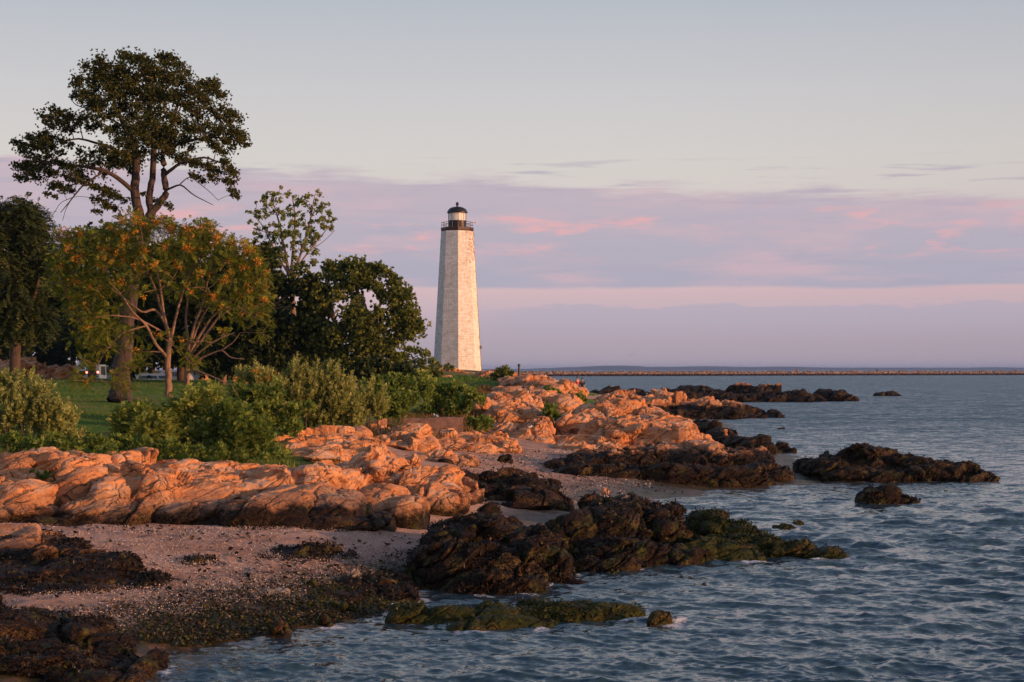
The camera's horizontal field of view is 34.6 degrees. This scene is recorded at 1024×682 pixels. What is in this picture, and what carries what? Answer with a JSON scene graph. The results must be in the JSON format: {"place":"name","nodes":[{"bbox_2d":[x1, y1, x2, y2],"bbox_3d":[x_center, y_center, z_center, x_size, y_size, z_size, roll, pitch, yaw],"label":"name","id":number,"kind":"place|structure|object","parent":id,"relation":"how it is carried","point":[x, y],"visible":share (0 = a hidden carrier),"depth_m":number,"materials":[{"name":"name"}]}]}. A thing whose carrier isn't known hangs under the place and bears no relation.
{"place":"outdoors","nodes":[
{"label":"outdoors","id":0,"kind":"place"},
{"bbox_2d":[0,429,114,452],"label":"shrub","id":1,"kind":"object","parent":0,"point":[17,441],"visible":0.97,"depth_m":50.71,"materials":[{"name":"green plant"}]},
{"bbox_2d":[25,377,233,389],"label":"rough grass","id":2,"kind":"structure","parent":0,"point":[63,380],"depth_m":117.40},
{"bbox_2d":[15,387,298,432],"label":"lawn grass","id":3,"kind":"structure","parent":0,"point":[99,401],"depth_m":85.38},
{"bbox_2d":[0,370,598,466],"bbox_3d":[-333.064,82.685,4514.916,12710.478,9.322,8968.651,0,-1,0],"label":"ground","id":4,"kind":"structure","parent":0,"point":[157,395],"depth_m":90.42,"materials":[{"name":"plant"}]},
{"bbox_2d":[0,327,29,360],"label":"broadleaf tree","id":5,"kind":"object","parent":4,"relation":"on","point":[4,354],"visible":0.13,"depth_m":198.34,"materials":[{"name":"green plant"}]},
{"bbox_2d":[0,357,73,378],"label":"rock outcrop","id":6,"kind":"object","parent":4,"relation":"on","point":[50,371],"visible":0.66,"depth_m":128.66,"materials":[{"name":"stone"}]},
{"bbox_2d":[0,191,78,372],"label":"broadleaf tree","id":7,"kind":"object","parent":4,"relation":"on","point":[25,226],"visible":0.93,"depth_m":106.70,"materials":[{"name":"green plant"}]},
{"bbox_2d":[0,366,88,451],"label":"shrub","id":8,"kind":"object","parent":4,"relation":"on","point":[40,408],"visible":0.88,"depth_m":53.42,"materials":[{"name":"green plant"}]},
{"bbox_2d":[21,279,76,366],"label":"broadleaf tree","id":9,"kind":"object","parent":4,"relation":"on","point":[57,355],"visible":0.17,"depth_m":213.80,"materials":[{"name":"green plant"}]},
{"bbox_2d":[31,311,86,369],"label":"broadleaf tree","id":10,"kind":"object","parent":4,"relation":"on","point":[73,359],"depth_m":234.14,"materials":[{"name":"green plant"}]},
{"bbox_2d":[85,365,111,378],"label":"parked van","id":11,"kind":"object","parent":4,"relation":"on","point":[102,371],"visible":0.08,"depth_m":184.34,"materials":[{"name":"paint"}]},
{"bbox_2d":[32,218,173,379],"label":"broadleaf tree","id":12,"kind":"object","parent":4,"relation":"on","point":[150,303],"visible":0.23,"depth_m":121.10,"materials":[{"name":"green plant"}]},
{"bbox_2d":[55,305,152,373],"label":"broadleaf tree","id":13,"kind":"object","parent":4,"relation":"on","point":[102,362],"visible":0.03,"depth_m":208.27,"materials":[{"name":"green plant"}]},
{"bbox_2d":[8,45,252,402],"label":"oak tree","id":14,"kind":"object","parent":4,"relation":"on","point":[151,129],"visible":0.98,"depth_m":83.33,"materials":[{"name":"green plant"}]},
{"bbox_2d":[104,394,188,446],"bbox_3d":[-12.210,2.892,54.912,2.985,2.266,2.332,0,-1,0],"label":"shrub","id":15,"kind":"object","parent":4,"relation":"on","point":[141,417],"visible":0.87,"depth_m":54.52,"materials":[{"name":"green plant"}]},
{"bbox_2d":[0,433,303,466],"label":"fringe grass","id":16,"kind":"structure","parent":4,"relation":"on","point":[177,458],"depth_m":53.82,"materials":[{"name":"green plant"}]},
{"bbox_2d":[135,373,174,379],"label":"parked van","id":17,"kind":"object","parent":4,"relation":"on","point":[159,376],"visible":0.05,"depth_m":185.13,"materials":[{"name":"paint"}]},
{"bbox_2d":[36,205,277,400],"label":"twin trunk tree","id":18,"kind":"object","parent":4,"relation":"on","point":[66,244],"visible":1,"depth_m":68.48,"materials":[{"name":"green plant"}]},
{"bbox_2d":[151,357,164,370],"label":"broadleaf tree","id":19,"kind":"object","parent":4,"relation":"on","point":[158,365],"visible":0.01,"depth_m":239.59,"materials":[{"name":"green plant"}]},
{"bbox_2d":[0,446,347,526],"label":"rock outcrop","id":20,"kind":"object","parent":4,"relation":"on","point":[139,486],"visible":0.88,"depth_m":44.16,"materials":[{"name":"stone"}]},
{"bbox_2d":[29,467,53,480],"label":"shrub","id":21,"kind":"object","parent":20,"relation":"on","point":[46,474],"visible":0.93,"depth_m":46.05,"materials":[{"name":"green plant"}]},
{"bbox_2d":[93,441,119,455],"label":"shrub","id":22,"kind":"object","parent":20,"relation":"on","point":[106,447],"visible":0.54,"depth_m":48.44,"materials":[{"name":"green plant"}]},
{"bbox_2d":[154,273,196,369],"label":"broadleaf tree","id":23,"kind":"object","parent":4,"relation":"on","point":[160,356],"visible":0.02,"depth_m":218.98,"materials":[{"name":"green plant"}]},
{"bbox_2d":[159,370,193,379],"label":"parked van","id":24,"kind":"object","parent":4,"relation":"on","point":[174,374],"visible":0.03,"depth_m":189.08,"materials":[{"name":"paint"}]},
{"bbox_2d":[143,219,234,380],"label":"broadleaf tree","id":25,"kind":"object","parent":4,"relation":"on","point":[192,312],"visible":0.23,"depth_m":126.58,"materials":[{"name":"green plant"}]},
{"bbox_2d":[157,378,233,447],"bbox_3d":[-10.570,2.556,55.503,2.985,2.668,2.370,0,-1,0],"label":"shrub","id":26,"kind":"object","parent":4,"relation":"on","point":[200,399],"visible":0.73,"depth_m":55.01,"materials":[{"name":"green plant"}]},
{"bbox_2d":[108,432,287,464],"bbox_3d":[-10.070,3.478,52.496,5.893,1.193,1.585,0,-1,0],"label":"shrub","id":27,"kind":"object","parent":4,"relation":"on","point":[168,447],"visible":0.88,"depth_m":52.27,"materials":[{"name":"green plant"}]},
{"bbox_2d":[191,372,210,378],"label":"parked car","id":28,"kind":"object","parent":4,"relation":"on","point":[195,376],"visible":0.02,"depth_m":199.07,"materials":[{"name":"paint"}]},
{"bbox_2d":[194,277,241,379],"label":"broadleaf tree","id":29,"kind":"object","parent":4,"relation":"on","point":[216,344],"visible":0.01,"depth_m":198.75,"materials":[{"name":"green plant"}]},
{"bbox_2d":[206,396,294,458],"bbox_3d":[-8.807,2.991,54.841,3.147,2.343,2.237,0,-1,0],"label":"shrub","id":30,"kind":"object","parent":4,"relation":"on","point":[255,436],"visible":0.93,"depth_m":54.54,"materials":[{"name":"green plant"}]},
{"bbox_2d":[224,356,291,416],"bbox_3d":[-9.826,2.105,63.042,2.708,3.153,2.180,0,-1,0],"label":"shrub","id":31,"kind":"object","parent":4,"relation":"on","point":[261,374],"visible":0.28,"depth_m":62.59,"materials":[{"name":"green plant"}]},
{"bbox_2d":[227,296,290,379],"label":"broadleaf tree","id":32,"kind":"object","parent":4,"relation":"on","point":[287,301],"visible":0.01,"depth_m":193.54,"materials":[{"name":"green plant"}]},
{"bbox_2d":[188,240,332,384],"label":"broadleaf tree","id":33,"kind":"object","parent":4,"relation":"on","point":[285,334],"visible":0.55,"depth_m":116.95,"materials":[{"name":"green plant"}]},
{"bbox_2d":[216,375,316,436],"bbox_3d":[-9.122,2.399,59.924,4.112,2.340,2.211,0,-1,0],"label":"shrub","id":34,"kind":"object","parent":4,"relation":"on","point":[259,406],"visible":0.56,"depth_m":59.71,"materials":[{"name":"green plant"}]},
{"bbox_2d":[245,185,337,364],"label":"airy tree","id":35,"kind":"object","parent":4,"relation":"on","point":[297,266],"visible":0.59,"depth_m":128.03,"materials":[{"name":"green plant"}]},
{"bbox_2d":[257,300,331,373],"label":"broadleaf tree","id":36,"kind":"object","parent":4,"relation":"on","point":[286,311],"visible":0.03,"depth_m":179.22,"materials":[{"name":"green plant"}]},
{"bbox_2d":[281,351,327,428],"bbox_3d":[-8.241,2.129,63.926,2.593,3.489,2.209,0,-1,0],"label":"shrub","id":37,"kind":"object","parent":4,"relation":"on","point":[303,378],"visible":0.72,"depth_m":63.55,"materials":[{"name":"green plant"}]},
{"bbox_2d":[273,425,396,463],"bbox_3d":[-6.556,4.016,60.164,4.933,1.788,8.700,0,-1,0],"label":"rock outcrop","id":38,"kind":"object","parent":4,"relation":"on","point":[336,444],"visible":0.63,"depth_m":59.26,"materials":[{"name":"stone"}]},
{"bbox_2d":[303,358,369,428],"bbox_3d":[-6.973,2.421,64.453,2.931,3.570,2.075,0,-1,0],"label":"shrub","id":39,"kind":"object","parent":4,"relation":"on","point":[339,388],"visible":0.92,"depth_m":64.04,"materials":[{"name":"green plant"}]},
{"bbox_2d":[289,253,431,371],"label":"round tree","id":40,"kind":"object","parent":4,"relation":"on","point":[362,325],"visible":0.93,"depth_m":116.98,"materials":[{"name":"green plant"}]},
{"bbox_2d":[318,353,418,388],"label":"shrub","id":41,"kind":"object","parent":4,"relation":"on","point":[367,366],"visible":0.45,"depth_m":107.12,"materials":[{"name":"green plant"}]},
{"bbox_2d":[349,375,391,435],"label":"shrub","id":42,"kind":"object","parent":4,"relation":"on","point":[376,405],"visible":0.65,"depth_m":75.50,"materials":[{"name":"green plant"}]},
{"bbox_2d":[351,372,412,420],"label":"shrub","id":43,"kind":"object","parent":4,"relation":"on","point":[396,409],"visible":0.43,"depth_m":83.51,"materials":[{"name":"green plant"}]},
{"bbox_2d":[378,371,434,415],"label":"shrub","id":44,"kind":"object","parent":4,"relation":"on","point":[409,383],"visible":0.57,"depth_m":91.59,"materials":[{"name":"green plant"}]},
{"bbox_2d":[385,342,454,371],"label":"tree","id":45,"kind":"object","parent":4,"relation":"on","point":[425,353],"visible":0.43,"depth_m":159.25,"materials":[{"name":"green plant"}]},
{"bbox_2d":[408,368,436,387],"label":"shrub","id":46,"kind":"object","parent":4,"relation":"on","point":[422,373],"visible":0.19,"depth_m":117.07,"materials":[{"name":"green plant"}]},
{"bbox_2d":[413,362,443,377],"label":"shrub","id":47,"kind":"object","parent":4,"relation":"on","point":[437,372],"visible":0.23,"depth_m":149.26,"materials":[{"name":"green plant"}]},
{"bbox_2d":[363,384,504,439],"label":"rocks","id":48,"kind":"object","parent":4,"relation":"on","point":[476,413],"depth_m":90.74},
{"bbox_2d":[414,375,499,402],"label":"slope grass","id":49,"kind":"structure","parent":4,"relation":"on","point":[463,378],"depth_m":139.33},
{"bbox_2d":[427,379,486,416],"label":"shrub","id":50,"kind":"object","parent":4,"relation":"on","point":[453,404],"visible":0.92,"depth_m":93.29,"materials":[{"name":"green plant"}]},
{"bbox_2d":[434,202,481,370],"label":"lighthouse","id":51,"kind":"object","parent":4,"relation":"on","point":[457,339],"visible":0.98,"depth_m":236.95,"materials":[{"name":"stone"}]},
{"bbox_2d":[434,367,517,378],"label":"rock outcrop","id":52,"kind":"object","parent":4,"relation":"on","point":[481,372],"visible":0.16,"depth_m":191.75,"materials":[{"name":"stone"}]},
{"bbox_2d":[472,389,555,443],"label":"rock outcrop","id":53,"kind":"object","parent":4,"relation":"on","point":[515,414],"visible":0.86,"depth_m":96.12,"materials":[{"name":"stone"}]},
{"bbox_2d":[0,394,820,681],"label":"beach","id":54,"kind":"structure","parent":0,"point":[527,518],"depth_m":39.59,"materials":[{"name":"sand"}]},
{"bbox_2d":[0,595,168,681],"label":"rock outcrop","id":55,"kind":"object","parent":54,"relation":"on","point":[37,642],"visible":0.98,"depth_m":27.39,"materials":[{"name":"stone"}]},
{"bbox_2d":[0,522,172,595],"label":"rock outcrop","id":56,"kind":"object","parent":54,"relation":"on","point":[35,558],"visible":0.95,"depth_m":34.58,"materials":[{"name":"stone"}]},
{"bbox_2d":[176,552,229,566],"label":"seaweed","id":57,"kind":"object","parent":54,"relation":"on","point":[196,559],"visible":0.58,"depth_m":36.94,"materials":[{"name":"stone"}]},
{"bbox_2d":[0,523,411,632],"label":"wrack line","id":58,"kind":"object","parent":54,"relation":"on","point":[168,588],"visible":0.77,"depth_m":37.09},
{"bbox_2d":[0,523,419,631],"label":"shell grit","id":59,"kind":"object","parent":54,"relation":"on","point":[195,563],"visible":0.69,"depth_m":37.08,"materials":[{"name":"gravel"}]},
{"bbox_2d":[13,545,418,646],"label":"weed litter","id":60,"kind":"object","parent":54,"relation":"on","point":[205,632],"visible":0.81,"depth_m":32.37,"materials":[{"name":"plant"}]},
{"bbox_2d":[261,587,289,594],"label":"boulder","id":61,"kind":"object","parent":54,"relation":"on","point":[278,590],"visible":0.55,"depth_m":34.16,"materials":[{"name":"grey stone"}]},
{"bbox_2d":[263,619,294,637],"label":"boulder","id":62,"kind":"object","parent":54,"relation":"on","point":[278,628],"visible":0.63,"depth_m":30.63,"materials":[{"name":"stone"}]},
{"bbox_2d":[215,483,396,531],"bbox_3d":[-5.528,4.628,44.401,4.878,1.448,4.993,0,-1,0],"label":"rock outcrop","id":63,"kind":"object","parent":54,"relation":"on","point":[321,506],"visible":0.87,"depth_m":42.68,"materials":[{"name":"stone"}]},
{"bbox_2d":[257,539,359,561],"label":"rock outcrop","id":64,"kind":"object","parent":54,"relation":"on","point":[316,550],"visible":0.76,"depth_m":38.68,"materials":[{"name":"stone"}]},
{"bbox_2d":[306,579,319,587],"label":"boulder","id":65,"kind":"object","parent":54,"relation":"on","point":[313,582],"visible":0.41,"depth_m":35.31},
{"bbox_2d":[319,613,333,626],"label":"boulder","id":66,"kind":"object","parent":54,"relation":"on","point":[324,619],"visible":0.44,"depth_m":32.04,"materials":[{"name":"stone"}]},
{"bbox_2d":[328,600,338,607],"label":"stone","id":67,"kind":"object","parent":54,"relation":"on","point":[333,603],"visible":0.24,"depth_m":33.39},
{"bbox_2d":[339,602,357,614],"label":"boulder","id":68,"kind":"object","parent":54,"relation":"on","point":[347,606],"visible":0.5,"depth_m":33.22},
{"bbox_2d":[350,568,361,578],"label":"boulder","id":69,"kind":"object","parent":54,"relation":"on","point":[354,572],"visible":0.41,"depth_m":36.54,"materials":[{"name":"grey stone"}]},
{"bbox_2d":[320,564,425,604],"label":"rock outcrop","id":70,"kind":"object","parent":54,"relation":"on","point":[394,590],"visible":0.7,"depth_m":35.92,"materials":[{"name":"stone"}]},
{"bbox_2d":[360,483,430,529],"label":"rock outcrop","id":71,"kind":"object","parent":54,"relation":"on","point":[405,507],"visible":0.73,"depth_m":45.28,"materials":[{"name":"stone"}]},
{"bbox_2d":[369,418,440,452],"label":"rock outcrop","id":72,"kind":"object","parent":54,"relation":"on","point":[418,437],"visible":0.73,"depth_m":74.52,"materials":[{"name":"stone"}]},
{"bbox_2d":[336,445,484,516],"bbox_3d":[-3.485,4.503,52.748,5.197,2.257,8.248,0,-1,0],"label":"rock outcrop","id":73,"kind":"object","parent":54,"relation":"on","point":[445,490],"visible":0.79,"depth_m":51.59,"materials":[{"name":"stone"}]},
{"bbox_2d":[403,417,462,431],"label":"concrete block","id":74,"kind":"structure","parent":54,"relation":"on","point":[456,423],"depth_m":83.51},
{"bbox_2d":[405,449,478,467],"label":"rock outcrop","id":75,"kind":"object","parent":54,"relation":"on","point":[465,459],"visible":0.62,"depth_m":69.82,"materials":[{"name":"stone"}]},
{"bbox_2d":[438,458,453,463],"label":"boulder","id":76,"kind":"object","parent":54,"relation":"on","point":[446,460],"visible":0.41,"depth_m":68.60,"materials":[{"name":"stone"}]},
{"bbox_2d":[434,428,521,453],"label":"rock outcrop","id":77,"kind":"object","parent":54,"relation":"on","point":[477,441],"visible":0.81,"depth_m":77.73,"materials":[{"name":"stone"}]},
{"bbox_2d":[465,413,494,432],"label":"shrub","id":78,"kind":"object","parent":77,"relation":"on","point":[482,422],"visible":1,"depth_m":84.53,"materials":[{"name":"green plant"}]},
{"bbox_2d":[404,501,584,595],"bbox_3d":[-0.397,5.307,39.584,4.280,2.612,6.616,0,-1,0],"label":"rock outcrop","id":79,"kind":"object","parent":54,"relation":"on","point":[489,548],"visible":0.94,"depth_m":37.82,"materials":[{"name":"stone"}]},
{"bbox_2d":[497,454,512,463],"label":"boulder","id":80,"kind":"object","parent":54,"relation":"on","point":[506,458],"visible":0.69,"depth_m":72.66,"materials":[{"name":"stone"}]},
{"bbox_2d":[460,466,574,511],"bbox_3d":[-0.264,5.228,56.846,4.842,1.634,9.119,0,-1,0],"label":"rock outcrop","id":81,"kind":"object","parent":54,"relation":"on","point":[520,489],"visible":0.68,"depth_m":55.25,"materials":[{"name":"stone"}]},
{"bbox_2d":[425,447,651,508],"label":"cove shells","id":82,"kind":"object","parent":54,"relation":"on","point":[554,469],"visible":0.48,"depth_m":68.53},
{"bbox_2d":[490,373,588,413],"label":"rock outcrop","id":83,"kind":"object","parent":54,"relation":"on","point":[567,401],"visible":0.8,"depth_m":127.07,"materials":[{"name":"stone"}]},
{"bbox_2d":[486,365,514,379],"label":"shrub","id":84,"kind":"object","parent":83,"relation":"on","point":[503,371],"visible":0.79,"depth_m":145.48,"materials":[{"name":"green plant"}]},
{"bbox_2d":[543,384,563,393],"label":"shrub","id":85,"kind":"object","parent":83,"relation":"on","point":[546,387],"visible":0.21,"depth_m":119.77,"materials":[{"name":"green plant"}]},
{"bbox_2d":[571,391,587,403],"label":"shrub","id":86,"kind":"object","parent":83,"relation":"on","point":[582,397],"visible":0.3,"depth_m":117.62,"materials":[{"name":"green plant"}]},
{"bbox_2d":[541,402,561,426],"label":"shrub","id":87,"kind":"object","parent":54,"relation":"on","point":[549,410],"visible":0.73,"depth_m":95.56,"materials":[{"name":"green plant"}]},
{"bbox_2d":[454,448,695,505],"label":"cove weed","id":88,"kind":"object","parent":54,"relation":"on","point":[565,476],"visible":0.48,"depth_m":68.38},
{"bbox_2d":[553,436,621,450],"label":"rock outcrop","id":89,"kind":"object","parent":54,"relation":"on","point":[568,444],"visible":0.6,"depth_m":83.04,"materials":[{"name":"stone"}]},
{"bbox_2d":[577,492,641,508],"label":"rock outcrop","id":90,"kind":"object","parent":54,"relation":"on","point":[594,499],"visible":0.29,"depth_m":51.31,"materials":[{"name":"stone"}]},
{"bbox_2d":[545,496,705,572],"bbox_3d":[3.001,5.447,44.100,4.557,2.187,7.511,0,-1,0],"label":"rock outcrop","id":91,"kind":"object","parent":54,"relation":"on","point":[631,535],"visible":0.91,"depth_m":43.26,"materials":[{"name":"stone"}]},
{"bbox_2d":[553,398,713,447],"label":"rock outcrop","id":92,"kind":"object","parent":54,"relation":"on","point":[623,422],"visible":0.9,"depth_m":93.10,"materials":[{"name":"stone"}]},
{"bbox_2d":[543,439,795,487],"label":"rock outcrop","id":93,"kind":"object","parent":54,"relation":"on","point":[709,463],"visible":0.98,"depth_m":72.08,"materials":[{"name":"stone"}]},
{"bbox_2d":[591,387,785,418],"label":"rock outcrop","id":94,"kind":"object","parent":54,"relation":"on","point":[680,404],"visible":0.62,"depth_m":170.85,"materials":[{"name":"stone"}]},
{"bbox_2d":[590,382,826,401],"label":"rock outcrop","id":95,"kind":"object","parent":54,"relation":"on","point":[744,392],"visible":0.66,"depth_m":254.75,"materials":[{"name":"stone"}]},
{"bbox_2d":[693,419,777,454],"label":"rock outcrop","id":96,"kind":"object","parent":54,"relation":"on","point":[714,430],"visible":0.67,"depth_m":102.47,"materials":[{"name":"stone"}]},
{"bbox_2d":[775,441,796,452],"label":"rock outcrop","id":97,"kind":"object","parent":54,"relation":"on","point":[783,447],"visible":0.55,"depth_m":98.58,"materials":[{"name":"stone"}]},
{"bbox_2d":[772,519,804,529],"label":"rock outcrop","id":98,"kind":"object","parent":54,"relation":"on","point":[784,526],"visible":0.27,"depth_m":52.11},
{"bbox_2d":[812,389,859,400],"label":"rock outcrop","id":99,"kind":"object","parent":54,"relation":"on","point":[834,395],"visible":0.51,"depth_m":259.07,"materials":[{"name":"stone"}]},
{"bbox_2d":[873,390,901,395],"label":"rock outcrop","id":100,"kind":"object","parent":54,"relation":"on","point":[890,393],"visible":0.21,"depth_m":308.26,"materials":[{"name":"stone"}]},
{"bbox_2d":[854,481,921,504],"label":"rock outcrop","id":101,"kind":"object","parent":54,"relation":"on","point":[887,493],"visible":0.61,"depth_m":61.22,"materials":[{"name":"stone"}]},
{"bbox_2d":[0,0,1023,369],"label":"sky","id":102,"kind":"structure","parent":0,"point":[663,183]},
{"bbox_2d":[145,370,1023,681],"bbox_3d":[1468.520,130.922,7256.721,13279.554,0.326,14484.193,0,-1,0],"label":"water","id":103,"kind":"structure","parent":0,"point":[929,586],"depth_m":36.15,"materials":[{"name":"liquid"}]},
{"bbox_2d":[382,597,676,630],"bbox_3d":[0.341,5.893,32.748,5.825,1.472,2.586,0,-1,-12],"label":"rock outcrop","id":104,"kind":"object","parent":103,"relation":"in","point":[485,615],"visible":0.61,"depth_m":32.52,"materials":[{"name":"stone"}]},
{"bbox_2d":[672,506,849,562],"bbox_3d":[6.124,5.752,45.648,5.948,1.906,7.692,0,-1,0],"label":"rock outcrop","id":105,"kind":"object","parent":103,"relation":"in","point":[718,534],"visible":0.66,"depth_m":43.95,"materials":[{"name":"stone"}]},
{"bbox_2d":[515,370,1023,375],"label":"breakwater","id":106,"kind":"object","parent":103,"relation":"in","point":[721,373],"visible":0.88,"depth_m":1314.57,"materials":[{"name":"stone"}]},
{"bbox_2d":[482,366,1023,369],"bbox_3d":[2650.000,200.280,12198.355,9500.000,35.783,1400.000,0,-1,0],"label":"hills","id":107,"kind":"structure","parent":0,"point":[720,368],"depth_m":11704.84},
{"bbox_2d":[792,442,1000,482],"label":"rock outcrop","id":108,"kind":"object","parent":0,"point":[861,462],"visible":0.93,"depth_m":74.16,"materials":[{"name":"stone"}]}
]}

